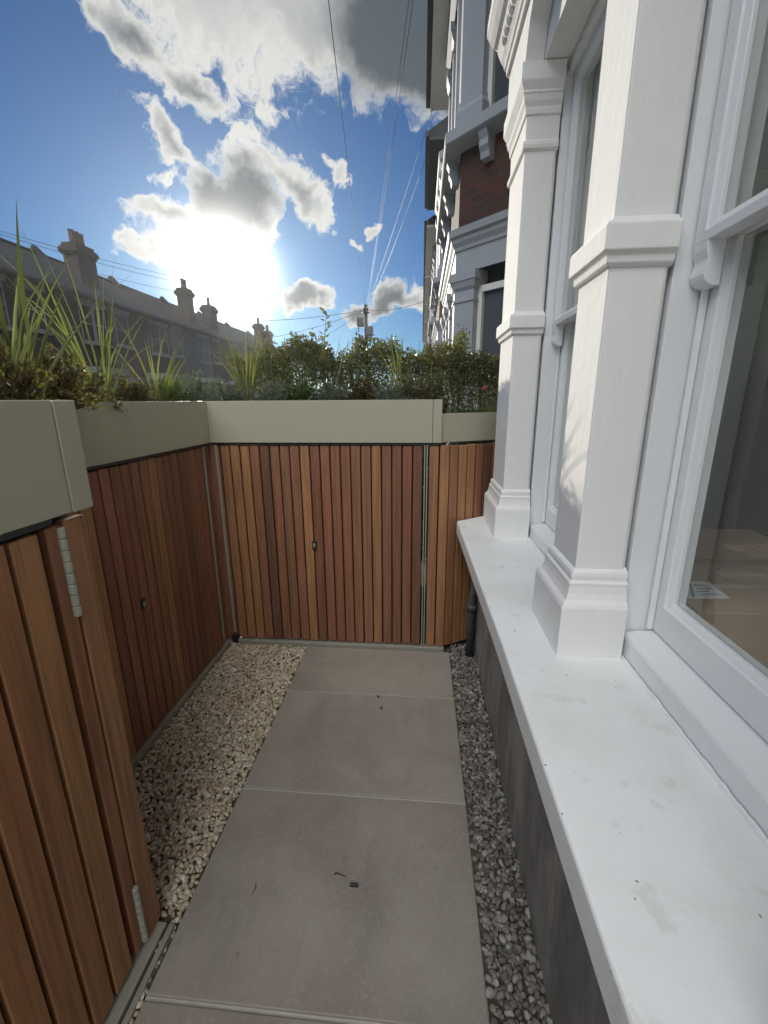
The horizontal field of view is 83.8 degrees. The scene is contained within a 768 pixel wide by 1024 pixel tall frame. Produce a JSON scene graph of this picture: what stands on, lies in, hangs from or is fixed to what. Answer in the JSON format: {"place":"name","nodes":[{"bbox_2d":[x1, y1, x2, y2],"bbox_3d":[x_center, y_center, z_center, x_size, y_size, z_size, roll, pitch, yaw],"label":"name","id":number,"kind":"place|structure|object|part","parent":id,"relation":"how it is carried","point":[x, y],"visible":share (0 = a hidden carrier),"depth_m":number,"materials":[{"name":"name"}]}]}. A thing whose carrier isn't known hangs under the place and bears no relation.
{"place":"outdoors","nodes":[
{"label":"outdoors","id":0,"kind":"place"},
{"bbox_2d":[0,262,20,359],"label":"terraced house","id":1,"kind":"structure","parent":0,"point":[6,299],"depth_m":15.42,"materials":[{"name":"grey brick"}]},
{"bbox_2d":[0,280,10,327],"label":"window","id":2,"kind":"structure","parent":1,"relation":"in","point":[2,291],"depth_m":15.40,"materials":[{"name":"paint"}]},
{"bbox_2d":[0,228,129,400],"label":"terraced house","id":3,"kind":"structure","parent":0,"point":[83,272],"depth_m":18.78,"materials":[{"name":"grey brick"}]},
{"bbox_2d":[19,287,46,330],"bbox_3d":[-13.549,-7.817,16.523,0.060,1.500,1.000,1,15,5],"label":"window","id":4,"kind":"structure","parent":3,"relation":"in","point":[25,287],"depth_m":16.78,"materials":[{"name":"paint"}]},
{"bbox_2d":[77,302,108,344],"bbox_3d":[-13.281,-8.563,19.572,0.060,1.600,1.600,1,15,5],"label":"window","id":5,"kind":"structure","parent":3,"relation":"in","point":[105,327],"depth_m":19.10,"materials":[{"name":"paint"}]},
{"bbox_2d":[1,234,269,294],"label":"overhead cable","id":6,"kind":"object","parent":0,"point":[127,270],"visible":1,"depth_m":17.80,"materials":[{"name":"black rubber"}]},
{"bbox_2d":[1,231,279,292],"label":"overhead cable","id":7,"kind":"object","parent":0,"point":[126,265],"visible":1,"depth_m":17.53,"materials":[{"name":"black rubber"}]},
{"bbox_2d":[107,275,223,400],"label":"terraced house","id":8,"kind":"structure","parent":0,"point":[196,337],"depth_m":28.14,"materials":[{"name":"grey brick"}]},
{"bbox_2d":[172,329,183,356],"bbox_3d":[-12.684,-10.391,26.355,0.060,1.500,1.000,1,15,5],"label":"window","id":9,"kind":"structure","parent":8,"relation":"in","point":[172,329],"depth_m":26.27,"materials":[{"name":"paint"}]},
{"bbox_2d":[196,336,209,362],"bbox_3d":[-12.416,-11.137,29.404,0.060,1.600,1.600,1,15,5],"label":"window","id":10,"kind":"structure","parent":8,"relation":"in","point":[196,336],"depth_m":29.24,"materials":[{"name":"paint"}]},
{"bbox_2d":[96,273,270,303],"bbox_3d":[-9.507,-11.687,22.730,0.017,0.607,10.773,9,17,32],"label":"overhead cable","id":11,"kind":"object","parent":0,"point":[181,292],"visible":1,"depth_m":21.56,"materials":[{"name":"black rubber"}]},
{"bbox_2d":[130,643,306,1023],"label":"cream gravel","id":12,"kind":"structure","parent":0,"point":[211,721],"depth_m":1.88,"materials":[{"name":"beige gravel"}]},
{"bbox_2d":[0,0,448,392],"label":"sky","id":13,"kind":"structure","parent":0,"point":[202,141],"materials":[{"name":"blue"}]},
{"bbox_2d":[197,311,265,394],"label":"terraced house","id":14,"kind":"structure","parent":0,"point":[233,333],"depth_m":37.02,"materials":[{"name":"brick"}]},
{"bbox_2d":[247,325,293,394],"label":"terraced house","id":15,"kind":"structure","parent":0,"point":[268,333],"depth_m":44.62,"materials":[{"name":"brick"}]},
{"bbox_2d":[130,614,544,1023],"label":"garden ground","id":16,"kind":"structure","parent":0,"point":[168,919],"depth_m":1.59,"materials":[{"name":"white gravel"}]},
{"bbox_2d":[0,514,174,1023],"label":"bin store","id":17,"kind":"structure","parent":16,"relation":"on","point":[80,923],"depth_m":0.94,"materials":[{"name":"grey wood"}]},
{"bbox_2d":[0,400,92,541],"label":"planter","id":18,"kind":"object","parent":17,"relation":"on","point":[44,480],"visible":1,"depth_m":0.85,"materials":[{"name":"metal"},{"name":"pale grey-beige painted metal"}]},
{"bbox_2d":[0,339,58,399],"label":"shrub","id":19,"kind":"object","parent":18,"relation":"in","point":[30,379],"visible":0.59,"depth_m":1.01,"materials":[{"name":"green plant"}]},
{"bbox_2d":[2,253,76,399],"bbox_3d":[-0.860,-0.414,0.949,0.257,0.401,0.425,7,16,25],"label":"sword plant","id":20,"kind":"object","parent":18,"relation":"in","point":[19,358],"visible":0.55,"depth_m":1.03,"materials":[{"name":"green plant"}]},
{"bbox_2d":[0,202,131,399],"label":"sword plant","id":21,"kind":"object","parent":18,"relation":"in","point":[22,294],"visible":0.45,"depth_m":1.06,"materials":[{"name":"green plant"}]},
{"bbox_2d":[0,525,142,1023],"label":"door","id":22,"kind":"structure","parent":17,"relation":"in","point":[70,930],"depth_m":0.91,"materials":[{"name":"brown wood"}]},
{"bbox_2d":[61,443,239,771],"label":"bin store","id":23,"kind":"structure","parent":16,"relation":"on","point":[154,527],"depth_m":2.03,"materials":[{"name":"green metal"}]},
{"bbox_2d":[61,448,222,758],"bbox_3d":[-1.097,0.410,1.921,0.051,1.252,1.490,1,15,5],"label":"door","id":24,"kind":"structure","parent":23,"relation":"in","point":[147,522],"depth_m":1.98,"materials":[{"name":"red wood"}]},
{"bbox_2d":[76,401,209,470],"bbox_3d":[-1.312,-0.385,1.989,0.540,0.246,1.993,1,15,5],"label":"planter","id":25,"kind":"object","parent":23,"relation":"on","point":[136,431],"visible":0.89,"depth_m":1.84,"materials":[{"name":"metal"},{"name":"pale grey-beige painted metal"}]},
{"bbox_2d":[5,343,109,411],"bbox_3d":[-1.054,-0.415,1.333,0.300,0.228,0.252,1,15,5],"label":"shrub","id":26,"kind":"object","parent":25,"relation":"in","point":[63,387],"visible":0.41,"depth_m":1.33,"materials":[{"name":"green plant"}]},
{"bbox_2d":[0,230,164,398],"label":"sword plant","id":27,"kind":"object","parent":25,"relation":"on","point":[76,352],"visible":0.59,"depth_m":1.75,"materials":[{"name":"green plant"}]},
{"bbox_2d":[67,362,127,411],"bbox_3d":[-1.166,-0.480,1.660,0.288,0.203,0.246,-4,15,-13],"label":"shrub","id":28,"kind":"object","parent":25,"relation":"on","point":[93,387],"visible":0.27,"depth_m":1.66,"materials":[{"name":"green plant"}]},
{"bbox_2d":[110,369,165,401],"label":"shrub","id":29,"kind":"object","parent":25,"relation":"on","point":[136,394],"visible":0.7,"depth_m":2.04,"materials":[{"name":"green plant"}]},
{"bbox_2d":[113,321,190,400],"bbox_3d":[-1.248,-0.780,2.313,0.368,0.424,0.565,-12,19,-38],"label":"sword plant","id":30,"kind":"object","parent":25,"relation":"on","point":[155,382],"visible":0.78,"depth_m":2.27,"materials":[{"name":"green plant"}]},
{"bbox_2d":[148,372,198,400],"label":"shrub","id":31,"kind":"object","parent":25,"relation":"on","point":[175,392],"visible":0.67,"depth_m":2.42,"materials":[{"name":"green plant"}]},
{"bbox_2d":[180,368,223,400],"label":"shrub","id":32,"kind":"object","parent":25,"relation":"on","point":[198,386],"visible":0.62,"depth_m":2.71,"materials":[{"name":"green plant"}]},
{"bbox_2d":[201,374,250,400],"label":"shrub","id":33,"kind":"object","parent":25,"relation":"in","point":[228,393],"visible":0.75,"depth_m":2.59,"materials":[{"name":"green plant"}]},
{"bbox_2d":[134,1001,337,1023],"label":"paving slab","id":34,"kind":"structure","parent":16,"relation":"on","point":[155,1013],"depth_m":1.09,"materials":[{"name":"beige ceramic"}]},
{"bbox_2d":[145,655,489,1023],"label":"mortar bed","id":35,"kind":"object","parent":16,"relation":"on","point":[250,1010],"visible":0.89,"depth_m":1.12,"materials":[{"name":"concrete"}]},
{"bbox_2d":[148,789,488,1023],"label":"paving slab","id":36,"kind":"structure","parent":16,"relation":"on","point":[393,937],"depth_m":1.30,"materials":[{"name":"beige ceramic"}]},
{"bbox_2d":[350,882,357,887],"bbox_3d":[-0.097,1.205,1.382,0.027,0.011,0.012,1,15,5],"label":"stick","id":37,"kind":"object","parent":36,"relation":"on","point":[353,884],"visible":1,"depth_m":1.38,"materials":[{"name":"brown wood"}]},
{"bbox_2d":[214,445,443,651],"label":"bin store","id":38,"kind":"structure","parent":16,"relation":"on","point":[325,542],"depth_m":2.58,"materials":[{"name":"red wood"}]},
{"bbox_2d":[206,399,442,444],"bbox_3d":[-0.329,-0.561,2.635,1.338,0.245,0.523,1,15,5],"label":"planter","id":39,"kind":"object","parent":38,"relation":"on","point":[356,422],"visible":0.88,"depth_m":2.38,"materials":[{"name":"metal"},{"name":"pale grey-green painted metal"}]},
{"bbox_2d":[201,317,275,400],"bbox_3d":[-0.818,-0.895,2.528,0.425,0.532,0.342,3,15,13],"label":"sword plant","id":40,"kind":"object","parent":39,"relation":"in","point":[252,368],"visible":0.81,"depth_m":2.56,"materials":[{"name":"green plant"}]},
{"bbox_2d":[231,320,301,389],"bbox_3d":[-0.734,-0.938,2.693,0.453,0.530,0.202,-9,17,-28],"label":"sword plant","id":41,"kind":"object","parent":39,"relation":"on","point":[266,374],"visible":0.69,"depth_m":2.72,"materials":[{"name":"green plant"}]},
{"bbox_2d":[248,373,297,400],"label":"shrub","id":42,"kind":"object","parent":39,"relation":"in","point":[270,394],"visible":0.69,"depth_m":2.48,"materials":[{"name":"green plant"}]},
{"bbox_2d":[278,373,320,400],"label":"shrub","id":43,"kind":"object","parent":39,"relation":"on","point":[304,393],"visible":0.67,"depth_m":2.51,"materials":[{"name":"green plant"}]},
{"bbox_2d":[290,328,319,387],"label":"sword plant","id":44,"kind":"object","parent":39,"relation":"on","point":[303,364],"visible":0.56,"depth_m":2.61,"materials":[{"name":"green plant"}]},
{"bbox_2d":[309,381,353,399],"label":"shrub","id":45,"kind":"object","parent":39,"relation":"on","point":[328,393],"visible":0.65,"depth_m":2.44,"materials":[{"name":"green plant"}]},
{"bbox_2d":[314,331,350,392],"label":"sword plant","id":46,"kind":"object","parent":39,"relation":"in","point":[324,379],"visible":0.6,"depth_m":2.51,"materials":[{"name":"green plant"}]},
{"bbox_2d":[342,353,369,384],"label":"sword plant","id":47,"kind":"object","parent":39,"relation":"in","point":[357,381],"visible":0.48,"depth_m":2.59,"materials":[{"name":"green plant"}]},
{"bbox_2d":[339,374,384,399],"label":"shrub","id":48,"kind":"object","parent":39,"relation":"on","point":[359,391],"visible":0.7,"depth_m":2.49,"materials":[{"name":"green plant"}]},
{"bbox_2d":[369,376,412,399],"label":"shrub","id":49,"kind":"object","parent":39,"relation":"in","point":[386,393],"visible":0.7,"depth_m":2.42,"materials":[{"name":"green plant"}]},
{"bbox_2d":[374,335,416,390],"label":"sword plant","id":50,"kind":"object","parent":39,"relation":"on","point":[398,365],"visible":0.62,"depth_m":2.51,"materials":[{"name":"green plant"}]},
{"bbox_2d":[389,371,436,399],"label":"shrub","id":51,"kind":"object","parent":39,"relation":"on","point":[410,389],"visible":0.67,"depth_m":2.47,"materials":[{"name":"green plant"}]},
{"bbox_2d":[415,367,449,404],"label":"shrub","id":52,"kind":"object","parent":39,"relation":"on","point":[432,391],"visible":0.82,"depth_m":2.46,"materials":[{"name":"green plant"}]},
{"bbox_2d":[243,691,464,802],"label":"paving slab","id":53,"kind":"structure","parent":16,"relation":"on","point":[398,747],"depth_m":1.93,"materials":[{"name":"beige ceramic"}]},
{"bbox_2d":[288,647,453,698],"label":"paving slab","id":54,"kind":"structure","parent":16,"relation":"on","point":[379,672],"depth_m":2.47,"materials":[{"name":"beige ceramic"}]},
{"bbox_2d":[420,558,426,613],"bbox_3d":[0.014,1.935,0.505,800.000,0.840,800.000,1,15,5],"label":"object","id":55,"kind":"structure","parent":0,"point":[423,589],"depth_m":3.67,"materials":[{"name":"silver metal"}]},
{"bbox_2d":[29,245,184,400],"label":"terraced house","id":56,"kind":"structure","parent":55,"relation":"on","point":[129,310],"depth_m":22.84,"materials":[{"name":"grey brick"},{"name":"slate"},{"name":"dark glass"}]},
{"bbox_2d":[113,312,130,345],"bbox_3d":[-13.116,-9.104,21.439,0.060,1.500,1.000,1,15,5],"label":"window","id":57,"kind":"structure","parent":56,"relation":"in","point":[116,329],"depth_m":21.24,"materials":[{"name":"paint"}]},
{"bbox_2d":[128,377,138,400],"bbox_3d":[-13.070,-5.651,22.365,0.080,2.650,1.250,1,15,5],"label":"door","id":58,"kind":"structure","parent":56,"relation":"in","point":[131,379],"depth_m":22.12,"materials":[{"name":"grey stone"}]},
{"bbox_2d":[149,322,169,355],"bbox_3d":[-12.849,-9.850,24.488,0.060,1.600,1.600,1,15,5],"label":"window","id":59,"kind":"structure","parent":56,"relation":"in","point":[149,322],"depth_m":24.27,"materials":[{"name":"paint"}]},
{"bbox_2d":[159,296,248,400],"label":"terraced house","id":60,"kind":"structure","parent":55,"relation":"on","point":[210,313],"depth_m":32.20,"materials":[{"name":"grey brick"}]},
{"bbox_2d":[212,340,220,362],"bbox_3d":[-12.251,-11.678,31.271,0.060,1.500,1.000,1,15,5],"label":"window","id":61,"kind":"structure","parent":60,"relation":"in","point":[212,340],"depth_m":31.25,"materials":[{"name":"paint"}]},
{"bbox_2d":[225,318,281,390],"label":"terraced house","id":62,"kind":"structure","parent":55,"relation":"on","point":[255,326],"depth_m":42.09,"materials":[{"name":"grey brick"}]},
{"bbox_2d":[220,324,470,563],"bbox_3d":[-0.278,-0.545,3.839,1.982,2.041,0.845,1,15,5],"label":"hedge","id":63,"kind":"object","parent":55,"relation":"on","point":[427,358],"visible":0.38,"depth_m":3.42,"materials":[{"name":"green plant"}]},
{"bbox_2d":[289,327,331,362],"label":"shrub","id":64,"kind":"object","parent":63,"relation":"on","point":[310,343],"visible":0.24,"depth_m":3.62,"materials":[{"name":"green plant"}]},
{"bbox_2d":[318,307,330,352],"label":"shrub","id":65,"kind":"object","parent":63,"relation":"on","point":[328,322],"visible":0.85,"depth_m":3.58,"materials":[{"name":"green plant"}]},
{"bbox_2d":[357,304,372,377],"bbox_3d":[-1.300,-10.455,30.544,1.120,8.050,0.540,1,15,5],"label":"telegraph pole","id":66,"kind":"object","parent":55,"relation":"on","point":[363,322],"visible":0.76,"depth_m":29.69,"materials":[{"name":"wood"}]},
{"bbox_2d":[151,310,361,321],"bbox_3d":[-6.951,-12.265,26.450,13.403,1.725,0.024,-9,17,-31],"label":"overhead cable","id":67,"kind":"object","parent":66,"relation":"attached to","point":[250,321],"visible":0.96,"depth_m":25.58,"materials":[{"name":"black rubber"}]},
{"bbox_2d":[231,310,363,342],"bbox_3d":[-6.527,-13.526,31.268,10.938,1.724,0.025,4,15,15],"label":"overhead cable","id":68,"kind":"object","parent":66,"relation":"attached to","point":[303,330],"visible":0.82,"depth_m":31.13,"materials":[{"name":"black rubber"}]},
{"bbox_2d":[328,0,365,308],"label":"overhead cable","id":69,"kind":"object","parent":66,"relation":"attached to","point":[342,122],"visible":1,"depth_m":8.61,"materials":[{"name":"black rubber"}]},
{"bbox_2d":[366,0,408,305],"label":"overhead cable","id":70,"kind":"object","parent":66,"relation":"attached to","point":[392,122],"visible":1,"depth_m":8.47,"materials":[{"name":"grey rubber"}]},
{"bbox_2d":[366,2,412,306],"bbox_3d":[-0.409,-10.625,17.815,0.009,0.607,24.656,-1,15,-4],"label":"overhead cable","id":71,"kind":"object","parent":66,"relation":"attached to","point":[395,122],"visible":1,"depth_m":8.56,"materials":[{"name":"grey rubber"}]},
{"bbox_2d":[371,301,423,310],"bbox_3d":[0.352,-12.174,25.312,0.023,1.423,9.852,-5,15,-18],"label":"overhead cable","id":72,"kind":"object","parent":66,"relation":"attached to","point":[393,309],"visible":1,"depth_m":25.03,"materials":[{"name":"black rubber"}]},
{"bbox_2d":[366,140,432,308],"bbox_3d":[-0.209,-10.249,18.551,0.009,1.709,23.456,-2,15,-5],"label":"overhead cable","id":73,"kind":"object","parent":66,"relation":"attached to","point":[407,209],"visible":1,"depth_m":9.90,"materials":[{"name":"grey rubber"}]},
{"bbox_2d":[368,110,432,302],"bbox_3d":[-0.223,-10.357,18.368,0.009,1.409,23.752,-2,15,-5],"label":"overhead cable","id":74,"kind":"object","parent":66,"relation":"attached to","point":[407,187],"visible":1,"depth_m":9.62,"materials":[{"name":"grey rubber"}]},
{"bbox_2d":[423,275,431,349],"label":"terraced house","id":75,"kind":"structure","parent":55,"relation":"on","point":[427,285],"depth_m":18.68,"materials":[{"name":"grey paint"}]},
{"bbox_2d":[433,349,499,444],"bbox_3d":[0.819,-0.371,3.506,0.878,1.830,0.558,1,15,5],"label":"hedge","id":76,"kind":"object","parent":55,"relation":"on","point":[485,366],"visible":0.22,"depth_m":3.19,"materials":[{"name":"green plant"}]},
{"bbox_2d":[456,0,767,1023],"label":"terraced house","id":77,"kind":"structure","parent":55,"relation":"on","point":[624,686],"depth_m":0.99,"materials":[{"name":"white paint"}]},
{"bbox_2d":[425,443,494,645],"bbox_3d":[0.494,0.213,2.622,0.502,1.256,0.091,-6,16,-19],"label":"fence panel","id":78,"kind":"object","parent":77,"relation":"attached to","point":[460,477],"visible":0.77,"depth_m":2.53,"materials":[{"name":"red wood"}]},
{"bbox_2d":[441,412,496,442],"bbox_3d":[0.520,-0.531,2.616,0.371,0.158,0.575,1,15,5],"label":"planter","id":79,"kind":"object","parent":78,"relation":"on","point":[458,427],"visible":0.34,"depth_m":2.43,"materials":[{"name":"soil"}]},
{"bbox_2d":[448,405,470,412],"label":"grass tuft","id":80,"kind":"object","parent":79,"relation":"on","point":[457,411],"visible":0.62,"depth_m":2.44,"materials":[{"name":"green plant"}]},
{"bbox_2d":[465,407,479,412],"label":"grass tuft","id":81,"kind":"object","parent":79,"relation":"on","point":[471,411],"visible":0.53,"depth_m":2.46,"materials":[{"name":"green plant"}]},
{"bbox_2d":[475,405,493,412],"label":"grass tuft","id":82,"kind":"object","parent":79,"relation":"on","point":[487,410],"visible":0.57,"depth_m":2.51,"materials":[{"name":"green plant"}]},
{"bbox_2d":[465,578,476,657],"bbox_3d":[0.536,0.513,2.566,0.059,0.783,0.116,7,16,25],"label":"drainpipe","id":83,"kind":"object","parent":77,"relation":"attached to","point":[471,607],"visible":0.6,"depth_m":2.56,"materials":[{"name":"black metal"}]},
{"bbox_2d":[528,0,607,558],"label":"window","id":84,"kind":"structure","parent":77,"relation":"in","point":[586,59],"depth_m":1.85,"materials":[{"name":"white paint"}]},
{"bbox_2d":[621,0,767,848],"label":"window","id":85,"kind":"structure","parent":77,"relation":"in","point":[714,694],"depth_m":0.90,"materials":[{"name":"white paint"}]},
{"bbox_2d":[423,334,426,342],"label":"terraced house","id":86,"kind":"structure","parent":0,"point":[424,337],"depth_m":33.49,"materials":[{"name":"grey paint"}]},
{"bbox_2d":[423,321,427,366],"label":"terraced house","id":87,"kind":"structure","parent":0,"point":[425,328],"depth_m":28.57,"materials":[{"name":"grey paint"}]},
{"bbox_2d":[423,303,429,340],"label":"terraced house","id":88,"kind":"structure","parent":0,"point":[426,314],"depth_m":23.49,"materials":[{"name":"grey paint"}]},
{"bbox_2d":[424,215,436,346],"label":"terraced house","id":89,"kind":"structure","parent":0,"point":[430,244],"depth_m":13.59,"materials":[{"name":"paint"}]},
{"bbox_2d":[424,116,447,381],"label":"terraced house","id":90,"kind":"structure","parent":0,"point":[434,158],"depth_m":9.32,"materials":[{"name":"paint"}]},
{"bbox_2d":[426,0,510,444],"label":"terraced house","id":91,"kind":"structure","parent":0,"point":[467,83],"depth_m":4.26,"materials":[{"name":"paint"}]},
{"bbox_2d":[473,280,503,409],"bbox_3d":[1.155,-1.391,4.423,0.060,1.800,0.500,-12,19,-38],"label":"window","id":92,"kind":"structure","parent":91,"relation":"in","point":[490,302],"depth_m":4.37,"materials":[{"name":"paint"}]},
{"bbox_2d":[487,0,508,105],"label":"window","id":93,"kind":"structure","parent":91,"relation":"in","point":[498,83],"depth_m":3.89,"materials":[{"name":"paint"}]},
{"bbox_2d":[449,643,552,1023],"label":"grey gravel","id":94,"kind":"structure","parent":0,"point":[514,956],"depth_m":1.43,"materials":[{"name":"grey gravel"}]},
{"bbox_2d":[686,529,767,668],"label":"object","id":95,"kind":"object","parent":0,"point":[727,596],"visible":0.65,"depth_m":1.32,"materials":[{"name":"brown cardboard"}]},
{"bbox_2d":[736,376,767,536],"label":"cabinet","id":96,"kind":"object","parent":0,"point":[753,514],"visible":0.14,"depth_m":2.70,"materials":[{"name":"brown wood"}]},
{"bbox_3d":[2.369,-0.218,2.629,0.023,1.260,0.340,1,15,5],"label":"door","id":97,"kind":"part","parent":96,"relation":"part of","materials":[{"name":"grey wood"}]}
]}

